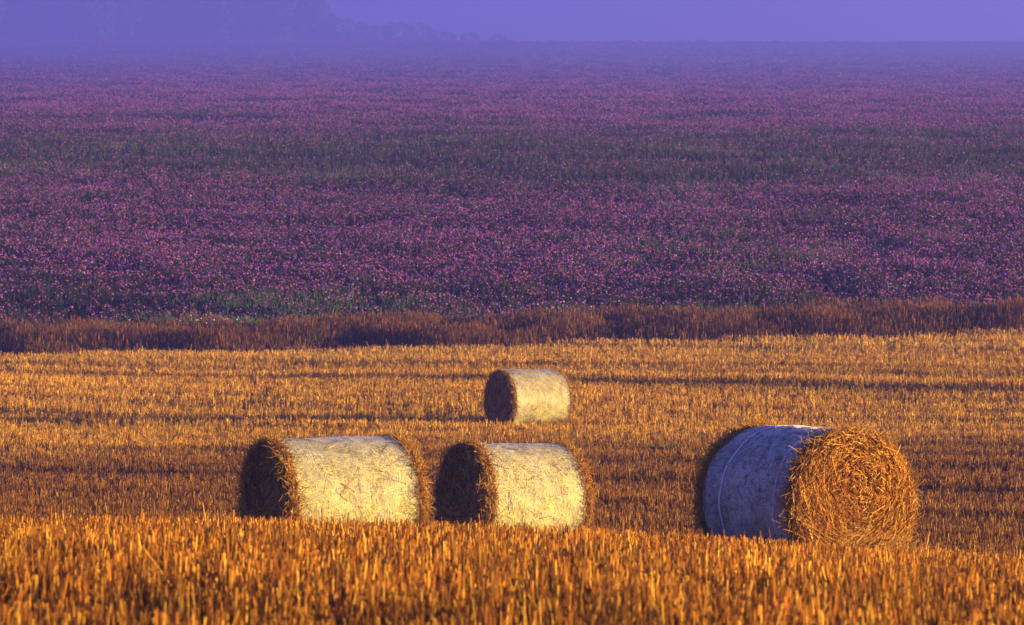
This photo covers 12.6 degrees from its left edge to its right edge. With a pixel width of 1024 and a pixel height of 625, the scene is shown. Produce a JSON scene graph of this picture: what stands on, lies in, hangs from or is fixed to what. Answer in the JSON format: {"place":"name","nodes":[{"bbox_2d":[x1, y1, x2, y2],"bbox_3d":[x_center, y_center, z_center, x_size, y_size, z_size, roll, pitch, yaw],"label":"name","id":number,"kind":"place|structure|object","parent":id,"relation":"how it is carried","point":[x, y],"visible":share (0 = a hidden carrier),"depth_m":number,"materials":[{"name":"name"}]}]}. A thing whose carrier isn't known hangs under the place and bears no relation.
{"place":"outdoors","nodes":[
{"label":"outdoors","id":0,"kind":"place"},
{"bbox_2d":[0,0,1023,624],"bbox_3d":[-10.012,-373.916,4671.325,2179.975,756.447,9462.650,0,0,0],"label":"ground","id":1,"kind":"structure","parent":0,"point":[740,22],"depth_m":2935.87,"materials":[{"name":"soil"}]},
{"bbox_2d":[179,314,240,327],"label":"flower clump","id":2,"kind":"object","parent":1,"relation":"on","point":[212,322],"visible":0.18,"depth_m":164.87,"materials":[{"name":"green plant"}]},
{"bbox_2d":[0,0,507,41],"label":"woods","id":3,"kind":"object","parent":1,"relation":"on","point":[185,20],"visible":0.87,"depth_m":3289.38,"materials":[{"name":"purple plant"}]},
{"bbox_2d":[228,424,436,526],"bbox_3d":[-2.186,2.172,55.995,2.276,1.696,1.942,-2,1,-26],"label":"straw bale","id":4,"kind":"object","parent":1,"relation":"on","point":[369,477],"visible":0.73,"depth_m":55.45},
{"bbox_2d":[0,38,1023,340],"bbox_3d":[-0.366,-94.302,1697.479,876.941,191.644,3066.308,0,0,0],"label":"flower meadow","id":5,"kind":"structure","parent":1,"relation":"on","point":[556,248],"depth_m":251.94,"materials":[{"name":"purple plant"}]},
{"bbox_2d":[0,326,1023,624],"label":"stubble","id":6,"kind":"object","parent":1,"relation":"on","point":[82,550],"visible":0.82,"depth_m":81.07,"materials":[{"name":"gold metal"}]},
{"bbox_2d":[0,295,1023,359],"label":"dry grass","id":7,"kind":"structure","parent":1,"relation":"on","point":[406,329],"depth_m":159.72,"materials":[{"name":"plant"}]},
{"bbox_2d":[427,433,599,532],"bbox_3d":[-0.003,2.400,61.043,1.936,1.648,1.900,2,-1,-28],"label":"straw bale","id":8,"kind":"object","parent":1,"relation":"on","point":[541,484],"visible":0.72,"depth_m":60.48},
{"bbox_2d":[481,367,574,427],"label":"straw bale","id":9,"kind":"object","parent":1,"relation":"on","point":[519,395],"visible":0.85,"depth_m":114.45},
{"bbox_2d":[647,444,680,455],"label":"weed","id":10,"kind":"object","parent":1,"relation":"on","point":[668,446],"visible":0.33,"depth_m":99.16,"materials":[{"name":"green plant"}]},
{"bbox_2d":[677,412,929,547],"bbox_3d":[3.016,1.863,48.007,1.917,1.665,2.173,0,0,-32],"label":"straw bale","id":11,"kind":"object","parent":1,"relation":"on","point":[800,482],"visible":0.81,"depth_m":47.35},
{"bbox_2d":[829,525,934,554],"bbox_3d":[3.683,2.492,46.619,1.149,0.710,0.794,0,0,0],"label":"loose straw","id":12,"kind":"object","parent":1,"relation":"on","point":[879,543],"visible":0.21,"depth_m":46.56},
{"bbox_2d":[881,282,906,293],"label":"flower clump","id":13,"kind":"object","parent":1,"relation":"on","point":[891,287],"visible":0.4,"depth_m":175.57,"materials":[{"name":"purple plant"}]}
]}

